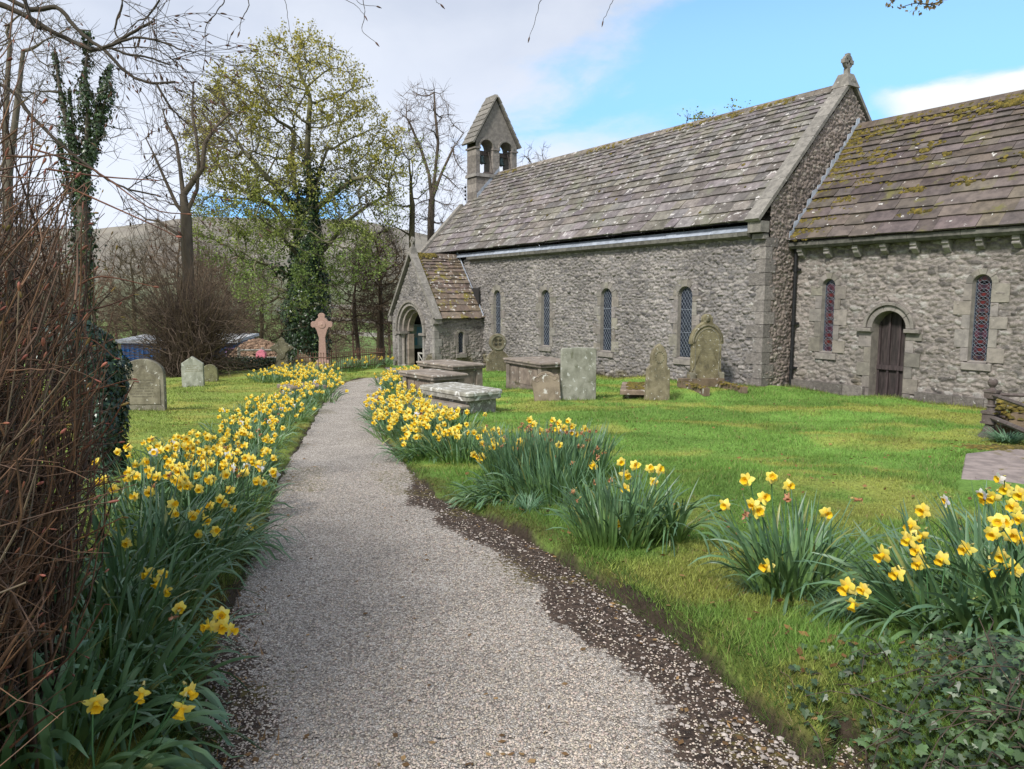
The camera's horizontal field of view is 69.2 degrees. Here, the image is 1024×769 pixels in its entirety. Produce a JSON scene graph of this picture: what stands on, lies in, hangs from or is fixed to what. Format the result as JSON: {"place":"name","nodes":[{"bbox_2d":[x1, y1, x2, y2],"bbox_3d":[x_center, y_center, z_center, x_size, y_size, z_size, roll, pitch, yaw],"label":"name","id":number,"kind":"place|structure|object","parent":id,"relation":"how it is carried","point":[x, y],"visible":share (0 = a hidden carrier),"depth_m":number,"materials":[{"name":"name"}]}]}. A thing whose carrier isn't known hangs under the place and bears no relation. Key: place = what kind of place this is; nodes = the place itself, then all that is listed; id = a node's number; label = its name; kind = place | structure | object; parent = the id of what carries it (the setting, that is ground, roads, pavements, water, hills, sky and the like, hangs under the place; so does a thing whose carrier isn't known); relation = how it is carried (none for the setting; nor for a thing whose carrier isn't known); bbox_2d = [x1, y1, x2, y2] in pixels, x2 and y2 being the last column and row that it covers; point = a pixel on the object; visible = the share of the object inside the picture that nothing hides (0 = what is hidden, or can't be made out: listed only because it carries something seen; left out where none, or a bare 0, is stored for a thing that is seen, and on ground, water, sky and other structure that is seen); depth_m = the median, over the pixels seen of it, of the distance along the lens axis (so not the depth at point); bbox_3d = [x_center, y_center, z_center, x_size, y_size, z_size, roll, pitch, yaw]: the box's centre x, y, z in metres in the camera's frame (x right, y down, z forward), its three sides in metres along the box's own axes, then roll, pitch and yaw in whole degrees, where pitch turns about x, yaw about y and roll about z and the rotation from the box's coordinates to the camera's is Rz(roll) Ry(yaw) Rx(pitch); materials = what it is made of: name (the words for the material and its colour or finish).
{"place":"outdoors","nodes":[
{"label":"outdoors","id":0,"kind":"place"},
{"bbox_2d":[19,313,392,365],"bbox_3d":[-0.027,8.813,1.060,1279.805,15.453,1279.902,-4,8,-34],"label":"fields","id":1,"kind":"structure","parent":0,"point":[372,342],"depth_m":276.17,"materials":[{"name":"plant"}]},
{"bbox_2d":[1,217,426,320],"bbox_3d":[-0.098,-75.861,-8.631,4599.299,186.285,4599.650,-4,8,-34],"label":"hills","id":2,"kind":"structure","parent":0,"point":[418,241],"depth_m":1176.31,"materials":[{"name":"plant"}]},
{"bbox_2d":[0,365,1023,768],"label":"ground","id":3,"kind":"structure","parent":0,"point":[638,601],"depth_m":6.32,"materials":[{"name":"plant"}]},
{"bbox_2d":[0,186,71,320],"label":"woodland tree","id":4,"kind":"object","parent":3,"relation":"on","point":[46,225],"visible":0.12,"depth_m":39.34,"materials":[{"name":"brown plant"}]},
{"bbox_2d":[0,0,93,367],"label":"bare tree","id":5,"kind":"object","parent":3,"relation":"on","point":[15,121],"visible":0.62,"depth_m":28.87,"materials":[{"name":"brown plant"}]},
{"bbox_2d":[12,13,141,359],"bbox_3d":[-13.519,-5.610,23.498,3.670,11.630,3.092,-4,8,-34],"label":"ivy clad tree","id":6,"kind":"object","parent":3,"relation":"on","point":[94,127],"visible":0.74,"depth_m":23.16,"materials":[{"name":"green plant"}]},
{"bbox_2d":[26,312,133,478],"bbox_3d":[-4.530,0.143,7.839,0.982,1.816,0.914,-4,8,-34],"label":"ivy stump","id":7,"kind":"object","parent":3,"relation":"on","point":[121,374],"visible":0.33,"depth_m":7.73,"materials":[{"name":"green plant"}]},
{"bbox_2d":[0,0,191,768],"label":"bare shrub","id":8,"kind":"object","parent":3,"relation":"on","point":[31,547],"visible":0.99,"depth_m":2.52,"materials":[{"name":"plant"}]},
{"bbox_2d":[60,263,134,342],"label":"woodland tree","id":9,"kind":"object","parent":3,"relation":"on","point":[107,311],"visible":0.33,"depth_m":45.80,"materials":[{"name":"brown plant"}]},
{"bbox_2d":[0,558,259,768],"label":"daffodil clump","id":10,"kind":"object","parent":3,"relation":"on","point":[219,620],"visible":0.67,"depth_m":3.09,"materials":[{"name":"green plant"}]},
{"bbox_2d":[1,516,265,677],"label":"daffodil clump","id":11,"kind":"object","parent":3,"relation":"on","point":[123,606],"visible":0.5,"depth_m":3.74,"materials":[{"name":"green plant"}]},
{"bbox_2d":[95,226,171,338],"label":"woodland tree","id":12,"kind":"object","parent":3,"relation":"on","point":[125,261],"visible":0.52,"depth_m":49.39,"materials":[{"name":"brown plant"}]},
{"bbox_2d":[0,610,272,768],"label":"daffodil clump","id":13,"kind":"object","parent":3,"relation":"on","point":[47,754],"visible":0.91,"depth_m":2.58,"materials":[{"name":"green plant"}]},
{"bbox_2d":[115,334,161,360],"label":"blue shed","id":14,"kind":"structure","parent":3,"relation":"on","point":[123,340],"depth_m":44.03,"materials":[{"name":"paint"}]},
{"bbox_2d":[0,580,278,768],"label":"leaf litter","id":15,"kind":"object","parent":3,"relation":"on","point":[226,673],"visible":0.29,"depth_m":3.24,"materials":[{"name":"brown plant"}]},
{"bbox_2d":[122,359,166,410],"bbox_3d":[-7.107,0.045,14.323,0.800,1.082,0.148,-1,7,-5],"label":"headstone","id":16,"kind":"object","parent":3,"relation":"on","point":[148,391],"visible":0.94,"depth_m":14.27,"materials":[{"name":"stone"}]},
{"bbox_2d":[69,457,224,537],"bbox_3d":[-2.716,0.837,5.537,1.368,0.497,1.375,-4,8,-34],"label":"daffodil clump","id":17,"kind":"object","parent":3,"relation":"on","point":[129,472],"visible":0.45,"depth_m":5.46,"materials":[{"name":"green plant"}]},
{"bbox_2d":[84,443,216,510],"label":"daffodil clump","id":18,"kind":"object","parent":3,"relation":"on","point":[170,461],"visible":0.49,"depth_m":6.36,"materials":[{"name":"yellow plant"}]},
{"bbox_2d":[53,479,298,621],"bbox_3d":[-2.065,0.905,4.288,1.555,0.638,1.633,2,7,14],"label":"daffodil clump","id":19,"kind":"object","parent":3,"relation":"on","point":[188,542],"visible":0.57,"depth_m":4.41,"materials":[{"name":"green plant"}]},
{"bbox_2d":[130,214,222,327],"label":"woodland tree","id":20,"kind":"object","parent":3,"relation":"on","point":[177,240],"visible":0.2,"depth_m":45.88,"materials":[{"name":"brown plant"}]},
{"bbox_2d":[122,433,230,481],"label":"daffodil clump","id":21,"kind":"object","parent":3,"relation":"on","point":[207,437],"visible":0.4,"depth_m":7.45,"materials":[{"name":"yellow plant"}]},
{"bbox_2d":[116,67,252,302],"bbox_3d":[-11.470,-5.567,26.449,5.009,11.080,3.286,-2,7,-15],"label":"bare tree","id":22,"kind":"object","parent":3,"relation":"on","point":[186,221],"visible":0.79,"depth_m":26.29,"materials":[{"name":"brown plant"}]},
{"bbox_2d":[66,212,304,377],"bbox_3d":[-11.408,-1.903,25.872,8.176,8.311,7.191,-1,7,-12],"label":"twiggy thicket","id":23,"kind":"object","parent":3,"relation":"on","point":[186,329],"visible":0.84,"depth_m":25.34,"materials":[{"name":"plant"}]},
{"bbox_2d":[116,438,263,496],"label":"daffodil clump","id":24,"kind":"object","parent":3,"relation":"on","point":[187,446],"visible":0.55,"depth_m":6.58,"materials":[{"name":"yellow plant"}]},
{"bbox_2d":[181,356,204,386],"bbox_3d":[-9.012,-0.327,20.960,0.600,0.940,0.092,-1,7,-5],"label":"headstone","id":25,"kind":"object","parent":3,"relation":"on","point":[192,370],"visible":1,"depth_m":20.92,"materials":[{"name":"stone"}]},
{"bbox_2d":[106,460,280,543],"bbox_3d":[-2.419,0.845,5.646,1.341,0.482,1.379,-4,8,-34],"label":"daffodil clump","id":26,"kind":"object","parent":3,"relation":"on","point":[209,480],"visible":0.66,"depth_m":5.57,"materials":[{"name":"green plant"}]},
{"bbox_2d":[84,471,304,575],"bbox_3d":[-2.100,0.903,4.875,1.438,0.505,1.302,5,8,39],"label":"daffodil clump","id":27,"kind":"object","parent":3,"relation":"on","point":[222,500],"visible":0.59,"depth_m":4.89,"materials":[{"name":"green plant"}]},
{"bbox_2d":[147,429,265,470],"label":"daffodil clump","id":28,"kind":"object","parent":3,"relation":"on","point":[176,437],"visible":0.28,"depth_m":7.96,"materials":[{"name":"yellow plant"}]},
{"bbox_2d":[147,442,297,495],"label":"daffodil clump","id":29,"kind":"object","parent":3,"relation":"on","point":[229,457],"visible":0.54,"depth_m":6.76,"materials":[{"name":"yellow plant"}]},
{"bbox_2d":[159,454,293,522],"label":"daffodil clump","id":30,"kind":"object","parent":3,"relation":"on","point":[273,472],"visible":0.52,"depth_m":5.97,"materials":[{"name":"green plant"}]},
{"bbox_2d":[194,250,263,338],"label":"woodland tree","id":31,"kind":"object","parent":3,"relation":"on","point":[226,291],"visible":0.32,"depth_m":43.15,"materials":[{"name":"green plant"}]},
{"bbox_2d":[184,413,276,446],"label":"daffodil clump","id":32,"kind":"object","parent":3,"relation":"on","point":[231,423],"visible":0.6,"depth_m":9.94,"materials":[{"name":"yellow plant"}]},
{"bbox_2d":[182,427,290,467],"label":"daffodil clump","id":33,"kind":"object","parent":3,"relation":"on","point":[243,432],"visible":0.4,"depth_m":8.29,"materials":[{"name":"yellow plant"}]},
{"bbox_2d":[200,438,295,487],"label":"daffodil clump","id":34,"kind":"object","parent":3,"relation":"on","point":[214,447],"visible":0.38,"depth_m":7.13,"materials":[{"name":"yellow plant"}]},
{"bbox_2d":[209,354,295,370],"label":"hedge","id":35,"kind":"object","parent":3,"relation":"on","point":[265,361],"visible":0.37,"depth_m":29.36,"materials":[{"name":"brown plant"}]},
{"bbox_2d":[223,251,288,342],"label":"woodland tree","id":36,"kind":"object","parent":3,"relation":"on","point":[261,317],"visible":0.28,"depth_m":49.97,"materials":[{"name":"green plant"}]},
{"bbox_2d":[218,400,293,428],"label":"daffodil clump","id":37,"kind":"object","parent":3,"relation":"on","point":[247,405],"visible":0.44,"depth_m":11.65,"materials":[{"name":"yellow plant"}]},
{"bbox_2d":[228,338,291,365],"bbox_3d":[-12.359,-1.534,36.066,3.677,1.419,2.549,1,7,8],"label":"leaf heap","id":38,"kind":"object","parent":3,"relation":"on","point":[266,344],"visible":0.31,"depth_m":35.47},
{"bbox_2d":[218,417,301,451],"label":"daffodil clump","id":39,"kind":"object","parent":3,"relation":"on","point":[273,428],"visible":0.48,"depth_m":9.63,"materials":[{"name":"yellow plant"}]},
{"bbox_2d":[226,407,308,433],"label":"daffodil clump","id":40,"kind":"object","parent":3,"relation":"on","point":[270,412],"visible":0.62,"depth_m":11.06,"materials":[{"name":"yellow plant"}]},
{"bbox_2d":[270,337,293,370],"bbox_3d":[-8.377,-0.923,27.058,0.880,1.620,0.170,-1,7,-5],"label":"cross headstone","id":41,"kind":"object","parent":3,"relation":"on","point":[281,348],"visible":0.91,"depth_m":26.96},
{"bbox_2d":[246,398,322,424],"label":"daffodil clump","id":42,"kind":"object","parent":3,"relation":"on","point":[292,412],"visible":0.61,"depth_m":12.50,"materials":[{"name":"yellow plant"}]},
{"bbox_2d":[267,391,324,414],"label":"daffodil clump","id":43,"kind":"object","parent":3,"relation":"on","point":[310,404],"visible":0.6,"depth_m":14.16,"materials":[{"name":"yellow plant"}]},
{"bbox_2d":[176,17,419,364],"bbox_3d":[-9.908,-8.274,33.364,10.476,15.491,8.324,3,7,25],"label":"sycamore tree","id":44,"kind":"object","parent":3,"relation":"on","point":[308,287],"visible":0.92,"depth_m":32.49,"materials":[{"name":"green plant"}]},
{"bbox_2d":[0,0,612,267],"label":"overhanging tree","id":45,"kind":"object","parent":3,"relation":"on","point":[40,26],"visible":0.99,"depth_m":4.05,"materials":[{"name":"brown plant"}]},
{"bbox_2d":[279,382,349,403],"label":"daffodil clump","id":46,"kind":"object","parent":3,"relation":"on","point":[326,396],"visible":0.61,"depth_m":16.60,"materials":[{"name":"yellow plant"}]},
{"bbox_2d":[311,313,332,367],"bbox_3d":[-7.151,-1.454,28.019,0.940,2.480,0.840,-1,7,-8],"label":"granite cross","id":47,"kind":"object","parent":3,"relation":"on","point":[321,324],"visible":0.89,"depth_m":27.88,"materials":[{"name":"stone"}]},
{"bbox_2d":[297,346,385,371],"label":"grave railings","id":48,"kind":"object","parent":3,"relation":"on","point":[363,352],"visible":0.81,"depth_m":26.89,"materials":[{"name":"metal"}]},
{"bbox_2d":[333,303,372,357],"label":"woodland tree","id":49,"kind":"object","parent":3,"relation":"on","point":[352,342],"visible":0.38,"depth_m":55.98,"materials":[{"name":"green plant"}]},
{"bbox_2d":[321,250,388,359],"bbox_3d":[-8.397,-3.835,39.804,4.447,7.390,4.471,4,8,31],"label":"woodland tree","id":50,"kind":"object","parent":3,"relation":"on","point":[356,333],"visible":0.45,"depth_m":39.60,"materials":[{"name":"brown plant"}]},
{"bbox_2d":[335,220,406,359],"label":"woodland tree","id":51,"kind":"object","parent":3,"relation":"on","point":[378,338],"visible":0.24,"depth_m":43.69,"materials":[{"name":"green plant"}]},
{"bbox_2d":[341,224,408,357],"bbox_3d":[-6.701,-4.367,37.649,4.426,8.208,4.359,-5,8,-36],"label":"woodland tree","id":52,"kind":"object","parent":3,"relation":"on","point":[382,319],"visible":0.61,"depth_m":37.15,"materials":[{"name":"brown plant"}]},
{"bbox_2d":[358,398,437,425],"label":"daffodil clump","id":53,"kind":"object","parent":3,"relation":"on","point":[415,403],"visible":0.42,"depth_m":12.14,"materials":[{"name":"yellow plant"}]},
{"bbox_2d":[355,406,445,439],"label":"daffodil clump","id":54,"kind":"object","parent":3,"relation":"on","point":[384,417],"visible":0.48,"depth_m":10.48,"materials":[{"name":"yellow plant"}]},
{"bbox_2d":[370,126,447,247],"bbox_3d":[-4.982,-6.454,35.625,3.758,11.944,2.921,-2,7,-13],"label":"slim tree","id":55,"kind":"object","parent":3,"relation":"on","point":[411,219],"visible":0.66,"depth_m":35.14,"materials":[{"name":"brown plant"}]},
{"bbox_2d":[360,406,466,443],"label":"daffodil clump","id":56,"kind":"object","parent":3,"relation":"on","point":[406,417],"visible":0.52,"depth_m":10.21,"materials":[{"name":"yellow plant"}]},
{"bbox_2d":[371,419,467,464],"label":"daffodil clump","id":57,"kind":"object","parent":3,"relation":"on","point":[413,439],"visible":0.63,"depth_m":8.62,"materials":[{"name":"yellow plant"}]},
{"bbox_2d":[380,405,470,435],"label":"daffodil clump","id":58,"kind":"object","parent":3,"relation":"on","point":[440,417],"visible":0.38,"depth_m":10.38,"materials":[{"name":"yellow plant"}]},
{"bbox_2d":[387,78,467,243],"bbox_3d":[-4.429,-8.110,39.330,4.406,15.894,4.129,-4,8,-34],"label":"bare tree","id":59,"kind":"object","parent":3,"relation":"on","point":[430,229],"visible":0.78,"depth_m":38.81,"materials":[{"name":"brown plant"}]},
{"bbox_2d":[399,368,467,395],"bbox_3d":[-1.732,0.142,16.274,0.880,0.840,1.460,-5,8,-37],"label":"chest tomb","id":60,"kind":"object","parent":3,"relation":"on","point":[417,377],"visible":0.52,"depth_m":15.92,"materials":[{"name":"stone"}]},
{"bbox_2d":[396,407,488,440],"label":"daffodil clump","id":61,"kind":"object","parent":3,"relation":"on","point":[445,413],"visible":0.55,"depth_m":10.37,"materials":[{"name":"yellow plant"}]},
{"bbox_2d":[416,359,485,385],"bbox_3d":[-1.536,-0.137,18.514,0.960,0.840,1.710,-5,8,-37],"label":"chest tomb","id":62,"kind":"object","parent":3,"relation":"on","point":[473,371],"visible":0.48,"depth_m":18.05,"materials":[{"name":"stone"}]},
{"bbox_2d":[420,382,501,413],"bbox_3d":[-0.990,0.375,14.196,0.900,0.660,1.650,-5,9,-39],"label":"chest tomb","id":63,"kind":"object","parent":3,"relation":"on","point":[478,397],"visible":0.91,"depth_m":13.75,"materials":[{"name":"stone"}]},
{"bbox_2d":[413,421,525,465],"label":"daffodil clump","id":64,"kind":"object","parent":3,"relation":"on","point":[458,451],"visible":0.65,"depth_m":8.36,"materials":[{"name":"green plant"}]},
{"bbox_2d":[437,454,542,512],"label":"daffodil clump","id":65,"kind":"object","parent":3,"relation":"on","point":[478,495],"visible":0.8,"depth_m":6.30,"materials":[{"name":"green plant"}]},
{"bbox_2d":[486,333,508,371],"bbox_3d":[-0.492,-1.041,25.630,0.800,1.440,0.160,-2,7,-17],"label":"wheel headstone","id":66,"kind":"object","parent":3,"relation":"on","point":[497,354],"visible":0.94,"depth_m":25.56,"materials":[{"name":"stone"}]},
{"bbox_2d":[492,487,558,513],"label":"grass tussock","id":67,"kind":"object","parent":3,"relation":"on","point":[529,502],"depth_m":5.92,"materials":[{"name":"green plant"}]},
{"bbox_2d":[503,356,559,389],"bbox_3d":[0.751,-0.184,18.747,1.210,0.900,1.910,-4,7,-28],"label":"chest tomb","id":68,"kind":"object","parent":3,"relation":"on","point":[521,372],"visible":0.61,"depth_m":18.53,"materials":[{"name":"stone"}]},
{"bbox_2d":[461,416,624,494],"bbox_3d":[0.317,0.660,7.216,1.724,0.644,1.812,-4,8,-34],"label":"daffodil clump","id":69,"kind":"object","parent":3,"relation":"on","point":[562,447],"visible":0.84,"depth_m":6.98,"materials":[{"name":"green plant"}]},
{"bbox_2d":[531,371,560,400],"bbox_3d":[0.739,0.093,15.976,0.635,0.749,0.175,0,7,-3],"label":"headstone","id":70,"kind":"object","parent":3,"relation":"on","point":[546,385],"visible":0.98,"depth_m":15.93,"materials":[{"name":"stone"}]},
{"bbox_2d":[481,444,616,505],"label":"daffodil clump","id":71,"kind":"object","parent":3,"relation":"on","point":[527,484],"visible":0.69,"depth_m":6.07,"materials":[{"name":"green plant"}]},
{"bbox_2d":[107,397,1014,682],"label":"lawn litter","id":72,"kind":"object","parent":3,"relation":"on","point":[799,649],"visible":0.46,"depth_m":4.49,"materials":[{"name":"brown plant"}]},
{"bbox_2d":[560,347,596,400],"bbox_3d":[1.437,-0.192,16.089,0.774,1.228,0.091,-1,7,-5],"label":"headstone","id":73,"kind":"object","parent":3,"relation":"on","point":[577,372],"visible":0.88,"depth_m":16.04,"materials":[{"name":"stone"}]},
{"bbox_2d":[546,457,709,550],"bbox_3d":[0.738,0.796,4.920,1.086,0.561,1.172,0,7,1],"label":"daffodil clump","id":74,"kind":"object","parent":3,"relation":"on","point":[611,525],"visible":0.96,"depth_m":4.86,"materials":[{"name":"green plant"}]},
{"bbox_2d":[620,381,644,398],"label":"grave kerb","id":75,"kind":"structure","parent":3,"relation":"on","point":[630,390],"depth_m":16.27,"materials":[{"name":"stone"}]},
{"bbox_2d":[644,343,669,399],"bbox_3d":[3.088,-0.227,15.788,0.537,1.289,0.167,-1,7,-10],"label":"headstone","id":76,"kind":"object","parent":3,"relation":"on","point":[657,382],"visible":1,"depth_m":15.73,"materials":[{"name":"stone"}]},
{"bbox_2d":[606,463,736,556],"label":"daffodil clump","id":77,"kind":"object","parent":3,"relation":"on","point":[673,530],"visible":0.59,"depth_m":4.87,"materials":[{"name":"green plant"}]},
{"bbox_2d":[387,53,1023,410],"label":"church","id":78,"kind":"structure","parent":3,"relation":"on","point":[834,238],"depth_m":18.55,"materials":[{"name":"stone"}]},
{"bbox_2d":[454,329,467,357],"bbox_3d":[-1.920,-1.548,27.930,0.580,1.076,0.155,-4,8,-34],"label":"window","id":79,"kind":"structure","parent":78,"relation":"in","point":[461,337],"depth_m":27.95,"materials":[{"name":"stone"}]},
{"bbox_2d":[489,284,505,338],"bbox_3d":[-0.521,-2.559,27.520,0.161,2.297,1.142,-4,8,-34],"label":"window","id":80,"kind":"structure","parent":78,"relation":"in","point":[496,322],"depth_m":27.62,"materials":[{"name":"stone"}]},
{"bbox_2d":[536,284,556,351],"bbox_3d":[1.160,-2.251,25.047,0.161,2.255,1.135,-4,8,-34],"label":"window","id":81,"kind":"structure","parent":78,"relation":"in","point":[544,306],"depth_m":25.16,"materials":[{"name":"stone"}]},
{"bbox_2d":[593,282,619,357],"bbox_3d":[2.880,-1.977,22.511,0.161,2.294,1.160,-4,8,-34],"label":"window","id":82,"kind":"structure","parent":78,"relation":"in","point":[607,319],"depth_m":22.60,"materials":[{"name":"stone"}]},
{"bbox_2d":[668,279,701,364],"bbox_3d":[4.649,-1.683,19.906,0.161,2.307,1.167,-4,8,-34],"label":"window","id":83,"kind":"structure","parent":78,"relation":"in","point":[685,303],"depth_m":20.01,"materials":[{"name":"stone"}]},
{"bbox_2d":[808,273,847,359],"bbox_3d":[7.510,-1.619,17.622,0.161,2.046,0.981,-4,8,-34],"label":"window","id":84,"kind":"structure","parent":78,"relation":"in","point":[832,292],"depth_m":17.67,"materials":[{"name":"stone"}]},
{"bbox_2d":[953,268,1010,371],"bbox_3d":[9.380,-1.298,14.869,0.161,2.040,1.023,-4,8,-34],"label":"window","id":85,"kind":"structure","parent":78,"relation":"in","point":[979,337],"depth_m":14.89,"materials":[{"name":"stone"}]},
{"bbox_2d":[687,314,723,378],"bbox_3d":[4.655,-0.761,17.801,0.855,1.856,0.273,-1,7,-10],"label":"ornate headstone","id":86,"kind":"object","parent":3,"relation":"on","point":[706,340],"visible":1,"depth_m":17.73,"materials":[{"name":"stone"}]},
{"bbox_2d":[677,378,747,395],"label":"grave kerb","id":87,"kind":"structure","parent":3,"relation":"on","point":[700,386],"depth_m":17.47,"materials":[{"name":"stone"}]},
{"bbox_2d":[688,471,901,614],"bbox_3d":[1.542,0.835,3.943,1.140,0.676,1.090,-1,7,-13],"label":"daffodil clump","id":88,"kind":"object","parent":3,"relation":"on","point":[767,555],"visible":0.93,"depth_m":3.95,"materials":[{"name":"green plant"}]},
{"bbox_2d":[789,573,905,628],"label":"grass tussock","id":89,"kind":"object","parent":3,"relation":"on","point":[835,603],"depth_m":3.60,"materials":[{"name":"green plant"}]},
{"bbox_2d":[780,615,1023,768],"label":"ground ivy","id":90,"kind":"object","parent":3,"relation":"on","point":[1004,666],"visible":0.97,"depth_m":2.47,"materials":[{"name":"green plant"}]},
{"bbox_2d":[798,485,1023,647],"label":"daffodil clump","id":91,"kind":"object","parent":3,"relation":"on","point":[963,616],"visible":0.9,"depth_m":3.32,"materials":[{"name":"green plant"}]},
{"bbox_2d":[864,472,1023,594],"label":"daffodil clump","id":92,"kind":"object","parent":3,"relation":"on","point":[1005,488],"visible":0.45,"depth_m":4.09,"materials":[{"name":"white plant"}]},
{"bbox_2d":[894,508,1023,647],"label":"daffodil clump","id":93,"kind":"object","parent":3,"relation":"on","point":[997,523],"visible":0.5,"depth_m":3.32,"materials":[{"name":"green plant"}]},
{"bbox_2d":[952,443,1023,483],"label":"ledger stone","id":94,"kind":"object","parent":3,"relation":"on","point":[1008,461],"visible":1,"depth_m":8.03,"materials":[{"name":"stone"}]},
{"bbox_2d":[968,424,1023,443],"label":"weed clump","id":95,"kind":"object","parent":3,"relation":"on","point":[1009,438],"visible":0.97,"depth_m":10.18,"materials":[{"name":"green plant"}]},
{"bbox_2d":[978,378,1023,438],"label":"wooden fence","id":96,"kind":"object","parent":3,"relation":"on","point":[992,394],"visible":0.91,"depth_m":10.69,"materials":[{"name":"wood"}]},
{"bbox_2d":[993,399,1023,434],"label":"rubble pile","id":97,"kind":"object","parent":3,"relation":"on","point":[1014,414],"visible":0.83,"depth_m":10.66,"materials":[{"name":"stone"}]},
{"bbox_2d":[0,0,1023,245],"label":"sky","id":98,"kind":"structure","parent":0,"point":[578,83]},
{"bbox_2d":[183,367,864,768],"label":"path","id":99,"kind":"structure","parent":0,"point":[333,439],"depth_m":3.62,"materials":[{"name":"gravel"}]},
{"bbox_2d":[147,431,921,768],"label":"fallen leaves","id":100,"kind":"object","parent":99,"relation":"on","point":[403,757],"visible":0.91,"depth_m":2.79,"materials":[{"name":"brown plant"}]},
{"bbox_2d":[371,500,854,768],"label":"loose stones","id":101,"kind":"object","parent":99,"relation":"on","point":[771,750],"visible":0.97,"depth_m":3.06,"materials":[{"name":"gravel"}]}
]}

